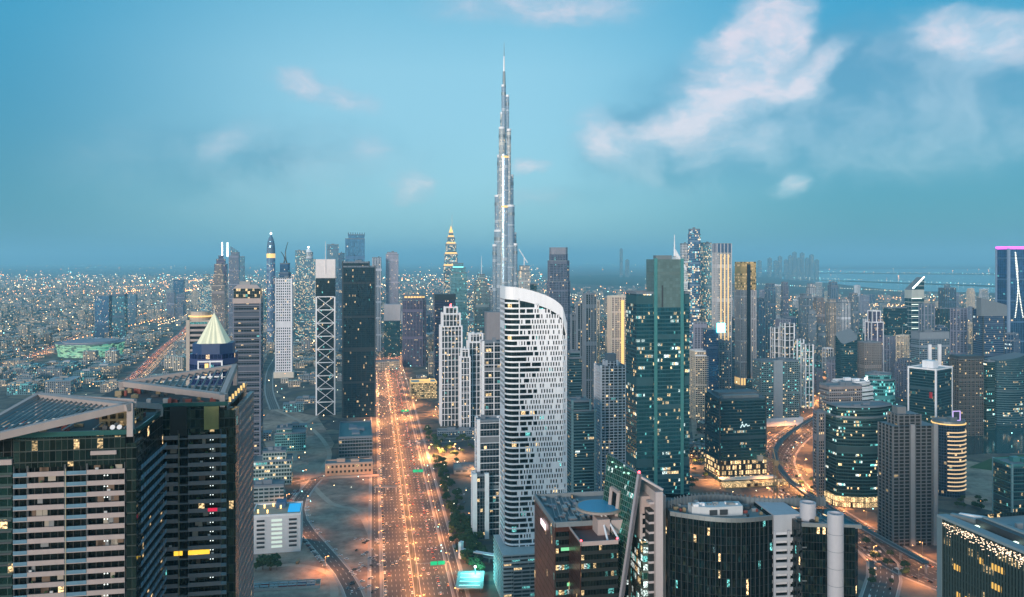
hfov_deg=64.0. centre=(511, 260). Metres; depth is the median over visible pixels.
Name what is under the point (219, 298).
tower
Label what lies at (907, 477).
tower
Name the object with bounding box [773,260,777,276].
tower
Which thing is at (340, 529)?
sandy lot
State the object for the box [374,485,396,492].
footbridge
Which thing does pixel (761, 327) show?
tower
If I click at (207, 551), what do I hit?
lit window
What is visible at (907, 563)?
tree
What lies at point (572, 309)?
tower
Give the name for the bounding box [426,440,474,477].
parking lot
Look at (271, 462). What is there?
office building
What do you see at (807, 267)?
tower
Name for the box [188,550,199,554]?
lit window
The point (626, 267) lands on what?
tower
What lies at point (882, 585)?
cross street
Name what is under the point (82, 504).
apartment tower
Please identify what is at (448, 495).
tree
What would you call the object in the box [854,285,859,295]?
tower
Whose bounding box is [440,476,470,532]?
parking lot
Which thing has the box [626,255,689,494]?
tower
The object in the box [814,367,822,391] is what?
tower
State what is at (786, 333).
tower
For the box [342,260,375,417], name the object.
tower
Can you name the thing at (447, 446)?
tree
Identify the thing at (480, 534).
tree
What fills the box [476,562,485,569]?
tree
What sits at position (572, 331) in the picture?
tower
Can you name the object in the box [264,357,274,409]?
pavement
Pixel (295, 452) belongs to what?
dirt track
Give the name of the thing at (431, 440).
distant traffic
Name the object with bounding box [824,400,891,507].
tower
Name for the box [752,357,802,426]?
tower
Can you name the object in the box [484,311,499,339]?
tower
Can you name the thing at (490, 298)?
tower
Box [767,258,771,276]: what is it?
tower
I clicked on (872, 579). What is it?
tree
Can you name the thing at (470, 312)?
tower
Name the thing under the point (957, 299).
tower
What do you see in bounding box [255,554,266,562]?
tree
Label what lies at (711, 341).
tower
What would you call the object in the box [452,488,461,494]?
tree
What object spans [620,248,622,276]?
tower
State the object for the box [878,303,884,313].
tower
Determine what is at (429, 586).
carriageway
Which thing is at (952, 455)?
tower
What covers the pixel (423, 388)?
mall
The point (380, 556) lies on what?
kerb
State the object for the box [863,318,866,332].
tower
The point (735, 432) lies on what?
tower
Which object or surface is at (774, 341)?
tower
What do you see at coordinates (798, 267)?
tower
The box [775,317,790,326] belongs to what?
tower
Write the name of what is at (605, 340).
tower
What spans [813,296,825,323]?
tower
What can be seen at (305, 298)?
tower
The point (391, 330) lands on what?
tower
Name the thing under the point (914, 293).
tower
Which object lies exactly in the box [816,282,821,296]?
tower
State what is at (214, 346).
tower
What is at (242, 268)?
tower
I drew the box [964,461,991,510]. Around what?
sandy lot
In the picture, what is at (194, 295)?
tower
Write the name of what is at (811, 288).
tower
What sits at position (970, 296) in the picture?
tower
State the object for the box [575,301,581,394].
tower
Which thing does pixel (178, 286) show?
tower
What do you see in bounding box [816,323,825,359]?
tower
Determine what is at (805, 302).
tower
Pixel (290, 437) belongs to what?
office building
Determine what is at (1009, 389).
tower
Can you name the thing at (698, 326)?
tower
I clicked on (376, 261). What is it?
tower
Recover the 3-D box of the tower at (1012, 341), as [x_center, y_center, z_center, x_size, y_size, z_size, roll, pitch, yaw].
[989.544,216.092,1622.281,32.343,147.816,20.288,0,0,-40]
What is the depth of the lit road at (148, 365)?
2365.09 m
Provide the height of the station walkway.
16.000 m
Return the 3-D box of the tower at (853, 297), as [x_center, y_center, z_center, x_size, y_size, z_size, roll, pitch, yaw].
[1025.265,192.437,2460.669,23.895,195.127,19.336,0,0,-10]
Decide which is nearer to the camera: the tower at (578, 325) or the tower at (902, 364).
the tower at (578, 325)
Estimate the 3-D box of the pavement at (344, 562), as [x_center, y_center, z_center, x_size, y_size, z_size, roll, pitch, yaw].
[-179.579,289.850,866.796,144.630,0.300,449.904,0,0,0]
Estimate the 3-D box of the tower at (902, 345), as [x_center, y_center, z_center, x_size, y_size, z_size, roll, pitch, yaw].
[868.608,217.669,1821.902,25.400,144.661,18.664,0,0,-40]
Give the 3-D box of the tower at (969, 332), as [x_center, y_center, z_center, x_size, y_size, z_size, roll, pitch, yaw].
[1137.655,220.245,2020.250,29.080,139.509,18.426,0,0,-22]
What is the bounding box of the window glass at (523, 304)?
[505,299,565,546]
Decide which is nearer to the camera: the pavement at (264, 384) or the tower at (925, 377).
the tower at (925, 377)
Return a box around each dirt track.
[256,563,338,596]
[274,409,331,473]
[293,416,318,460]
[314,487,378,545]
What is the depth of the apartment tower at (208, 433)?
303.80 m
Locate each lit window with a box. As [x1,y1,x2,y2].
[174,551,182,555]
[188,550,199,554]
[200,549,209,553]
[992,563,1004,573]
[992,582,1001,591]
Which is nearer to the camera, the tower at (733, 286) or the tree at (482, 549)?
the tree at (482, 549)
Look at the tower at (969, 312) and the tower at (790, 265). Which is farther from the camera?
the tower at (790, 265)
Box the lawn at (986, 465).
[969,454,1023,469]
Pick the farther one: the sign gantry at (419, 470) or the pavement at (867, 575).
the sign gantry at (419, 470)
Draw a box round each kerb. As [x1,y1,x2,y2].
[130,324,371,596]
[134,324,382,596]
[137,322,454,596]
[141,322,470,596]
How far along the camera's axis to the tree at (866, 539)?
828.32 m
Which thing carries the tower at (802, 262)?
on the ground at (428, 412)
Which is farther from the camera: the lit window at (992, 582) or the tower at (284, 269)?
the tower at (284, 269)
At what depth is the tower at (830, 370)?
1763.29 m
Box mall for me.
[410,379,436,398]
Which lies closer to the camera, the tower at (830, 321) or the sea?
the tower at (830, 321)
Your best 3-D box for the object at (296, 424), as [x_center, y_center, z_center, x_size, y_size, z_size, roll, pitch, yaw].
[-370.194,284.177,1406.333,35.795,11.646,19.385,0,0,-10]
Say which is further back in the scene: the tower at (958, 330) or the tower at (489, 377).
the tower at (958, 330)
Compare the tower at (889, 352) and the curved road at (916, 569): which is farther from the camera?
the tower at (889, 352)
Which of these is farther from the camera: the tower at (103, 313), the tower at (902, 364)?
the tower at (103, 313)
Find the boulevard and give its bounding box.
[23,337,76,357]
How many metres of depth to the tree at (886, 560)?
770.62 m
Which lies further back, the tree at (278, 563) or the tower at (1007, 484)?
the tower at (1007, 484)
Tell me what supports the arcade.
on the ground at (428, 412)
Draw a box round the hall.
[376,359,398,369]
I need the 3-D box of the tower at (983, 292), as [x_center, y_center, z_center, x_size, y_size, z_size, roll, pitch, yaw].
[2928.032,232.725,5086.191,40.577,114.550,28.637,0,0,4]
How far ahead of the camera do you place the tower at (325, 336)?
1533.09 m
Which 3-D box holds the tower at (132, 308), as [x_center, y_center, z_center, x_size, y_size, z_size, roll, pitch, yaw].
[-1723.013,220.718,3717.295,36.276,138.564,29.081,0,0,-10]
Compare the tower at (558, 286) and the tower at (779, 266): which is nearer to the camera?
the tower at (558, 286)
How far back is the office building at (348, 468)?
1104.94 m
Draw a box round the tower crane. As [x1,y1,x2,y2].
[757,448,805,497]
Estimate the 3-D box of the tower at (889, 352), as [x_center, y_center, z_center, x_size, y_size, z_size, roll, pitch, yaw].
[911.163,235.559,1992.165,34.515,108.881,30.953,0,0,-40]
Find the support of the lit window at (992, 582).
in the hotel tower at (980, 555)
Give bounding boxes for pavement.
[124,326,184,379]
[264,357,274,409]
[272,368,279,408]
[292,478,345,596]
[305,479,366,596]
[409,438,697,444]
[766,414,936,590]
[794,436,936,563]
[858,551,868,596]
[866,535,902,596]
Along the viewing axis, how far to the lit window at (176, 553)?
300.96 m
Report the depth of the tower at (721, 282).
1653.18 m
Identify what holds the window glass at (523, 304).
in the tower at (533, 392)
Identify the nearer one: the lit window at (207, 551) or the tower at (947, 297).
the lit window at (207, 551)
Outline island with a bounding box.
[795,279,994,286]
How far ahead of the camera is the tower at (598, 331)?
2277.40 m
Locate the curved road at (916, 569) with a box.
[767,415,936,589]
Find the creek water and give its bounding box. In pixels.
[776,274,994,292]
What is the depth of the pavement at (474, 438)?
1298.14 m
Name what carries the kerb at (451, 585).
on the ground at (428, 412)
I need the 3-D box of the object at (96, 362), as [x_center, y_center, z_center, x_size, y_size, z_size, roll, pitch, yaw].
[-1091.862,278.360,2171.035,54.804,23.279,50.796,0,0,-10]
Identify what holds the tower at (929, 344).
on the ground at (428, 412)
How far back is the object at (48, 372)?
1980.19 m
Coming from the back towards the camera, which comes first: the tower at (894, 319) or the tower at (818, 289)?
the tower at (818, 289)
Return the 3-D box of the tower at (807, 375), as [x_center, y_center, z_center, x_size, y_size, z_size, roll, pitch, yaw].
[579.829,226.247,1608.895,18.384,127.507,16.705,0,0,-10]
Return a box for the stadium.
[55,338,124,357]
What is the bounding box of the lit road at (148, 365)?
[125,326,185,379]
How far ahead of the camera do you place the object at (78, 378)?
1906.62 m
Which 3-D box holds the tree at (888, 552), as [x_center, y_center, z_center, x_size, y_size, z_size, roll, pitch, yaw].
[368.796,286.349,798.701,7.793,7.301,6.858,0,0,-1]
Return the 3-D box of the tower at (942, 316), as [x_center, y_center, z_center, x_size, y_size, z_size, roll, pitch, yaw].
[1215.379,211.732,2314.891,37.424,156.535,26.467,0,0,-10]
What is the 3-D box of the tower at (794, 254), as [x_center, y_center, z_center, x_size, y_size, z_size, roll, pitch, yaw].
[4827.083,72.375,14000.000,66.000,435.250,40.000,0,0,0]
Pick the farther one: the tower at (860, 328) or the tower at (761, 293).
the tower at (761, 293)
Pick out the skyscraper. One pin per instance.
(504, 258)
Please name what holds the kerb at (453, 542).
on the ground at (428, 412)
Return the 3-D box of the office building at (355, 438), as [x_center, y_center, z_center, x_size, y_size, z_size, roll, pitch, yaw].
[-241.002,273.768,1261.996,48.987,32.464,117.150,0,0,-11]
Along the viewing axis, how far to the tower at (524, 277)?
2003.40 m
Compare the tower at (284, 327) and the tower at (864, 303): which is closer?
the tower at (284, 327)
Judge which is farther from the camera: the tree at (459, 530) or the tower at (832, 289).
the tower at (832, 289)
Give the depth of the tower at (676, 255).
1704.35 m
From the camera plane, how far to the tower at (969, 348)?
1895.74 m
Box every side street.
[265,358,278,409]
[293,479,363,596]
[294,468,379,482]
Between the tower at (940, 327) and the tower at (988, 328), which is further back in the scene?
the tower at (940, 327)
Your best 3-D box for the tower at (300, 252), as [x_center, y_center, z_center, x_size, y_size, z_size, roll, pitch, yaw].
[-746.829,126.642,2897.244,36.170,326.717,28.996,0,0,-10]
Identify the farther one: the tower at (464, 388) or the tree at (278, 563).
the tower at (464, 388)
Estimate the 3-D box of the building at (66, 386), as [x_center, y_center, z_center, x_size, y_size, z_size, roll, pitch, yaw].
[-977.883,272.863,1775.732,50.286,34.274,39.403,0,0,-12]
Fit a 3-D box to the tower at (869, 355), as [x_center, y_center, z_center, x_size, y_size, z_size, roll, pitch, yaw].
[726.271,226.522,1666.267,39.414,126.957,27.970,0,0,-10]
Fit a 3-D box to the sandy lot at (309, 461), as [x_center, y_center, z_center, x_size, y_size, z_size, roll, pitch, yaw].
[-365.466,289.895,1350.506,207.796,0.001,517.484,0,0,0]
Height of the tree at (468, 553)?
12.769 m
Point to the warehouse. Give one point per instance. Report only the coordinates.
(463, 467)
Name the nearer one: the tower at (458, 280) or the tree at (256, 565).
the tree at (256, 565)
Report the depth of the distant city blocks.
4044.11 m
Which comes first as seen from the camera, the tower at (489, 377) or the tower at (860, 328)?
the tower at (489, 377)
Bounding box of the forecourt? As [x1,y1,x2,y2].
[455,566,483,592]
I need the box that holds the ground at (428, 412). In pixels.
[0,262,1023,596]
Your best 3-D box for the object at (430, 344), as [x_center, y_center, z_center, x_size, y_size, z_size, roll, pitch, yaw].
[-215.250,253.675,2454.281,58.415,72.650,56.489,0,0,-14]
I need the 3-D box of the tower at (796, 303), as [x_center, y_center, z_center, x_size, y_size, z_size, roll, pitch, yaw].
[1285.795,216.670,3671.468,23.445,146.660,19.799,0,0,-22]
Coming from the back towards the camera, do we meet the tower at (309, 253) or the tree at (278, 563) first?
the tower at (309, 253)
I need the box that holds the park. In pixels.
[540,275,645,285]
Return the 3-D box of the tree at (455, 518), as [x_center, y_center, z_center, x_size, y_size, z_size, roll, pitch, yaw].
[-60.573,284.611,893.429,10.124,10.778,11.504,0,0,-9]
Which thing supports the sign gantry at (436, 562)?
on the ground at (428, 412)
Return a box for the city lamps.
[3,261,992,559]
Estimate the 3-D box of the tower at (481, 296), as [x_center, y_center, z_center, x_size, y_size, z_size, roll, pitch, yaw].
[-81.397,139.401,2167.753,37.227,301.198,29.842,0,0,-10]
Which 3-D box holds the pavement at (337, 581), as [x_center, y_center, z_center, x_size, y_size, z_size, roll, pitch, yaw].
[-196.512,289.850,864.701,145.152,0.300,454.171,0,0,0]
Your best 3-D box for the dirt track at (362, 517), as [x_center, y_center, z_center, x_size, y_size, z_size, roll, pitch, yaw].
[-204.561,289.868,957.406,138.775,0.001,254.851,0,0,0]
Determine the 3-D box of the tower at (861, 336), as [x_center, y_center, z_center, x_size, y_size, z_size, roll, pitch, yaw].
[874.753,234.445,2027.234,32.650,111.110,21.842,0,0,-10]
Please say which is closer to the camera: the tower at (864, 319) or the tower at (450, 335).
the tower at (450, 335)
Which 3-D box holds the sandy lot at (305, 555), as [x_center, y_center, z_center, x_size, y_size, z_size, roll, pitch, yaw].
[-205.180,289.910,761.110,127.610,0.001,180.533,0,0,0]
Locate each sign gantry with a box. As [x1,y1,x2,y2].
[402,469,424,476]
[415,561,447,572]
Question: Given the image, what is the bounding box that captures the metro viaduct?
[772,417,928,573]
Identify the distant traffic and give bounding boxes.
[3,270,936,596]
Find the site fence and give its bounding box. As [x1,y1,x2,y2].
[254,578,320,590]
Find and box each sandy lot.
[254,541,342,596]
[263,409,334,477]
[300,469,368,595]
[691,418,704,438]
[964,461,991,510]
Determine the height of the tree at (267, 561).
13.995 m
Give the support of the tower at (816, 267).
on the ground at (428, 412)
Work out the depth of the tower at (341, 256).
2600.93 m
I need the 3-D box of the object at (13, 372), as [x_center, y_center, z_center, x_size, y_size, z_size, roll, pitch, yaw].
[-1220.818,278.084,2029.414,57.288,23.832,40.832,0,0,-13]
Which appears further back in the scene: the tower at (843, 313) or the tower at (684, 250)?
the tower at (843, 313)
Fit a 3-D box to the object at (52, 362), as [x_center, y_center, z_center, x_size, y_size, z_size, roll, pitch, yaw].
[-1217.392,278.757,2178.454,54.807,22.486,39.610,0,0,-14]
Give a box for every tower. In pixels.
[0,391,166,596]
[76,363,253,596]
[95,295,111,337]
[112,293,127,337]
[128,293,136,323]
[166,291,175,318]
[173,279,184,304]
[175,304,183,319]
[177,293,185,315]
[186,310,211,384]
[189,313,237,384]
[191,287,197,304]
[200,274,212,314]
[212,264,225,330]
[214,242,227,334]
[229,246,239,334]
[232,281,262,455]
[240,256,244,280]
[264,295,266,318]
[266,232,274,347]
[273,276,294,377]
[279,243,290,276]
[295,250,305,258]
[295,255,315,341]
[306,246,312,258]
[316,241,335,414]
[327,244,338,351]
[339,252,344,350]
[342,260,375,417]
[345,232,364,261]
[372,256,380,350]
[384,304,399,356]
[386,251,398,303]
[402,294,425,366]
[426,314,429,332]
[427,310,432,332]
[433,293,455,384]
[439,304,462,425]
[443,227,457,292]
[450,263,466,347]
[459,346,470,426]
[466,332,482,426]
[467,293,473,339]
[471,470,488,538]
[474,256,488,339]
[475,415,499,535]
[480,338,499,416]
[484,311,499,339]
[489,287,491,310]
[493,285,566,596]
[518,249,530,289]
[530,283,536,291]
[534,453,665,596]
[547,247,569,355]
[567,349,581,396]
[567,396,595,491]
[570,299,574,313]
[570,312,574,349]
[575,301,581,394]
[582,291,596,407]
[594,292,599,362]
[594,353,625,490]
[604,297,606,311]
[605,330,606,351]
[607,294,625,364]
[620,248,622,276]
[625,259,628,276]
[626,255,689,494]
[665,492,861,596]
[672,235,687,290]
[680,242,687,273]
[688,227,700,348]
[689,349,708,420]
[693,321,706,348]
[701,242,711,327]
[703,323,724,389]
[705,389,798,488]
[712,243,731,350]
[719,339,731,388]
[732,283,734,301]
[732,317,734,388]
[734,262,756,384]
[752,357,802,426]
[757,260,761,276]
[757,297,765,357]
[759,289,763,297]
[764,283,775,348]
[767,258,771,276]
[770,326,778,357]
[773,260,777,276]
[775,284,779,298]
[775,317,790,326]
[778,256,781,276]
[779,321,794,357]
[780,281,788,317]
[783,316,795,338]
[784,259,787,276]
[788,255,792,276]
[789,307,797,328]
[792,252,796,276]
[793,339,803,406]
[795,296,799,310]
[797,258,800,276]
[798,293,812,343]
[800,252,803,276]
[801,343,813,408]
[805,258,809,276]
[806,283,815,296]
[806,309,816,359]
[809,254,813,276]
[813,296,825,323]
[813,409,825,497]
[814,259,818,276]
[814,360,821,368]
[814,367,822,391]
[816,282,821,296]
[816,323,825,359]
[819,381,861,410]
[822,347,831,373]
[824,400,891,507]
[826,298,835,355]
[826,348,834,382]
[827,281,837,301]
[827,358,834,381]
[832,377,873,400]
[835,328,857,378]
[836,298,850,331]
[848,292,858,335]
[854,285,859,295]
[857,332,864,340]
[858,340,881,378]
[859,294,868,313]
[859,324,862,332]
[862,371,894,404]
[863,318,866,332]
[865,310,883,370]
[867,294,874,303]
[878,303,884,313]
[878,392,937,545]
[883,306,906,335]
[884,335,895,377]
[895,357,910,398]
[896,325,908,361]
[901,291,904,303]
[905,277,923,341]
[907,359,952,423]
[910,329,949,365]
[918,302,934,330]
[931,411,966,497]
[935,307,949,337]
[935,324,947,330]
[937,512,1023,596]
[938,287,955,307]
[949,354,983,435]
[950,307,967,353]
[956,293,958,306]
[966,288,974,308]
[967,306,973,318]
[968,322,971,353]
[968,344,971,353]
[972,297,1006,357]
[979,288,987,298]
[984,352,1023,425]
[984,359,994,429]
[992,456,1023,513]
[995,246,1023,352]
[1005,332,1019,353]
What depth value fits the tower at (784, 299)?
2802.59 m
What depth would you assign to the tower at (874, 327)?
1904.86 m
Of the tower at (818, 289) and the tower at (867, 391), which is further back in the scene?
the tower at (818, 289)
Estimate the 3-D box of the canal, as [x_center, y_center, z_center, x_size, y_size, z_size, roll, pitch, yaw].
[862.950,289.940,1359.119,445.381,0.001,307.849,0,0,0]
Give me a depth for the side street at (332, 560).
812.00 m
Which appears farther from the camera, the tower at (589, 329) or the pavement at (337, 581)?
the tower at (589, 329)
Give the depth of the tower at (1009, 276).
1905.07 m
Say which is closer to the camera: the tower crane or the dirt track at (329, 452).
the tower crane
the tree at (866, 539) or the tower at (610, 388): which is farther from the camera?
the tower at (610, 388)
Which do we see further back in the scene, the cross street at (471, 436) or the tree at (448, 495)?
the cross street at (471, 436)
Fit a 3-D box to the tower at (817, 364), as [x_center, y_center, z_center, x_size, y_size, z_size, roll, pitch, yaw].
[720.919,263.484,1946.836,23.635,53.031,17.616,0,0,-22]
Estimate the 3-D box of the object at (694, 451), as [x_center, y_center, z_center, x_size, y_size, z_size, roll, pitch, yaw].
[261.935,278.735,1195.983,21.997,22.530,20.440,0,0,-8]
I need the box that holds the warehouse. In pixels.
[453,462,474,473]
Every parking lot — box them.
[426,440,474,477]
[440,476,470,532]
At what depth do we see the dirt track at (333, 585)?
760.05 m
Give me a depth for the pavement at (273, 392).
1779.10 m
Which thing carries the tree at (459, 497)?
on the ground at (428, 412)
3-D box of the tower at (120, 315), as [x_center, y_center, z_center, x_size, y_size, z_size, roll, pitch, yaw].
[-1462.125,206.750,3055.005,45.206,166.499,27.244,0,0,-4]
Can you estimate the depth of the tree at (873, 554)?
784.46 m
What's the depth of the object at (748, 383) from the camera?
1748.78 m
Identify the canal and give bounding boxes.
[966,425,1023,454]
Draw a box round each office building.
[254,446,292,484]
[254,478,284,503]
[275,423,305,450]
[319,458,378,478]
[339,420,372,457]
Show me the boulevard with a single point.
(38, 352)
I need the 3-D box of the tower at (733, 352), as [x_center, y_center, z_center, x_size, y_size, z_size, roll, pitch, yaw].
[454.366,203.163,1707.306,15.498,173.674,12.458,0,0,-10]
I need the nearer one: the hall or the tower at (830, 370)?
the tower at (830, 370)
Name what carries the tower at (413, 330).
on the ground at (428, 412)
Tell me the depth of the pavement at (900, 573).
770.70 m
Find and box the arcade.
[437,427,474,435]
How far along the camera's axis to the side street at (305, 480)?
1082.14 m
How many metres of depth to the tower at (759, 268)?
13980.00 m
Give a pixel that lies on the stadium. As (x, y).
(75, 348)
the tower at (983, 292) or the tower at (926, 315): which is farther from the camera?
the tower at (983, 292)
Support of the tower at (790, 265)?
on the ground at (428, 412)
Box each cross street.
[401,435,772,464]
[689,475,769,480]
[858,535,899,596]
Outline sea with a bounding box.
[756,269,994,272]
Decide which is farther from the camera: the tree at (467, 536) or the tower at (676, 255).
the tower at (676, 255)
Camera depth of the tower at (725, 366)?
1582.19 m
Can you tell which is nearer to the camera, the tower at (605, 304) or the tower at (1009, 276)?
the tower at (1009, 276)
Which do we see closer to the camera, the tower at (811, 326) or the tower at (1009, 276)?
the tower at (1009, 276)
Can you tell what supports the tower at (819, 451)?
on the ground at (428, 412)
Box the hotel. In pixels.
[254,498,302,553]
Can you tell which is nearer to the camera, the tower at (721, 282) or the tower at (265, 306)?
the tower at (721, 282)
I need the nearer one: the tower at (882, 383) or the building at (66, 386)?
the tower at (882, 383)
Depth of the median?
945.40 m
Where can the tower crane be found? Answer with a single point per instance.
(776, 463)
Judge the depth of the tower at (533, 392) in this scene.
709.27 m
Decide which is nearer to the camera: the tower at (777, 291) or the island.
the tower at (777, 291)
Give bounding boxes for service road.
[132,324,378,596]
[138,322,466,596]
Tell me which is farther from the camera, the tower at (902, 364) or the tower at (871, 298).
the tower at (871, 298)
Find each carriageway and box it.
[136,324,414,596]
[138,323,452,596]
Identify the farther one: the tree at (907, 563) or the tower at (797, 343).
the tower at (797, 343)
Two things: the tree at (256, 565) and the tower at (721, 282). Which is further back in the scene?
the tower at (721, 282)
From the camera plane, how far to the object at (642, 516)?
386.54 m
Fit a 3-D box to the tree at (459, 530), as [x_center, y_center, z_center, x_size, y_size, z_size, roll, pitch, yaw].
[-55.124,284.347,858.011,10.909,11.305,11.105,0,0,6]
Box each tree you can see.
[254,563,260,570]
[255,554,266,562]
[263,555,277,564]
[274,560,281,566]
[442,493,450,499]
[444,444,451,448]
[445,503,453,511]
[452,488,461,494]
[452,516,460,521]
[454,525,463,532]
[455,495,462,499]
[460,548,472,556]
[462,533,473,540]
[468,556,480,569]
[473,541,482,548]
[474,531,483,541]
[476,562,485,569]
[477,547,487,554]
[861,537,870,542]
[867,576,876,581]
[869,551,880,560]
[882,557,892,563]
[886,550,893,556]
[900,560,910,566]
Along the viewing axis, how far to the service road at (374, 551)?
908.33 m
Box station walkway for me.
[458,541,493,562]
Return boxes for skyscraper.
[492,56,517,310]
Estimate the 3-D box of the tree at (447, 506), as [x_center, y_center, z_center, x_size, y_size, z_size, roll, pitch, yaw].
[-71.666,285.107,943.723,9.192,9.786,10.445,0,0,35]
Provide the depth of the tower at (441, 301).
1902.22 m
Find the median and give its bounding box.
[137,323,420,596]
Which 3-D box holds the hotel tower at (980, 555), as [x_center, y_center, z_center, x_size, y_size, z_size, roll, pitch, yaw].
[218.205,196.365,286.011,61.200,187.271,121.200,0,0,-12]
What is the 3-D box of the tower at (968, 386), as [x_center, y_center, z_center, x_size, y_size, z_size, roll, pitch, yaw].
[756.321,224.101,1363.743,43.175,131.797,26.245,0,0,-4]
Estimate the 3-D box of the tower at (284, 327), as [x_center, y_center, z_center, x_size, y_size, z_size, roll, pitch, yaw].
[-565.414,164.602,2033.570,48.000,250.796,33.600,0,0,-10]
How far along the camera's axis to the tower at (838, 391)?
1156.28 m
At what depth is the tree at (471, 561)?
764.19 m
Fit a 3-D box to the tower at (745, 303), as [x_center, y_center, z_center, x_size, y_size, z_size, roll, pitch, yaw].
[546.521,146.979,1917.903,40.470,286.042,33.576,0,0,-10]
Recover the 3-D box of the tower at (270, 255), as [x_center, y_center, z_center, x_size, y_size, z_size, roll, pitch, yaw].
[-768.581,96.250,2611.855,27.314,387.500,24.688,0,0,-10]
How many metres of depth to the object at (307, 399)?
1655.90 m
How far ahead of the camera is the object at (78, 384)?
1843.83 m
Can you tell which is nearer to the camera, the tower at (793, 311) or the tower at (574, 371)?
the tower at (574, 371)
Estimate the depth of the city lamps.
8526.78 m
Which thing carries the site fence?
on the ground at (428, 412)
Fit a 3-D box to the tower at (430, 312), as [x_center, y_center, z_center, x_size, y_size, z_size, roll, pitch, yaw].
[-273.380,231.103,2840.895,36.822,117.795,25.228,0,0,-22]
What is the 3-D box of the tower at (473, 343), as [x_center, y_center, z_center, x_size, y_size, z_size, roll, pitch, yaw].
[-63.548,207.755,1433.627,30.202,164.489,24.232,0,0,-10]
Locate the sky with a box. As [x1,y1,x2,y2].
[0,0,1023,261]
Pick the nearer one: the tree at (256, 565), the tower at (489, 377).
the tree at (256, 565)
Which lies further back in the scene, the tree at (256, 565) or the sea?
the sea
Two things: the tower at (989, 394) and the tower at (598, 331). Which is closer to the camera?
the tower at (989, 394)
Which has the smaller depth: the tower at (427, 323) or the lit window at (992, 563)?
the lit window at (992, 563)
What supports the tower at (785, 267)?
on the ground at (428, 412)
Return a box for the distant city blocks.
[0,274,994,386]
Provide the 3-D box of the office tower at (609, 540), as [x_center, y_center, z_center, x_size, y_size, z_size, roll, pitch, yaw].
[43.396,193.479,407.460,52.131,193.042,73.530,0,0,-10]
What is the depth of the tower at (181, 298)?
4004.71 m
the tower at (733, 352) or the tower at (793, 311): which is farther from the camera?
the tower at (793, 311)
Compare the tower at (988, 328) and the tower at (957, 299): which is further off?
the tower at (957, 299)
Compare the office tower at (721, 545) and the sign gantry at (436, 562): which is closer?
the office tower at (721, 545)

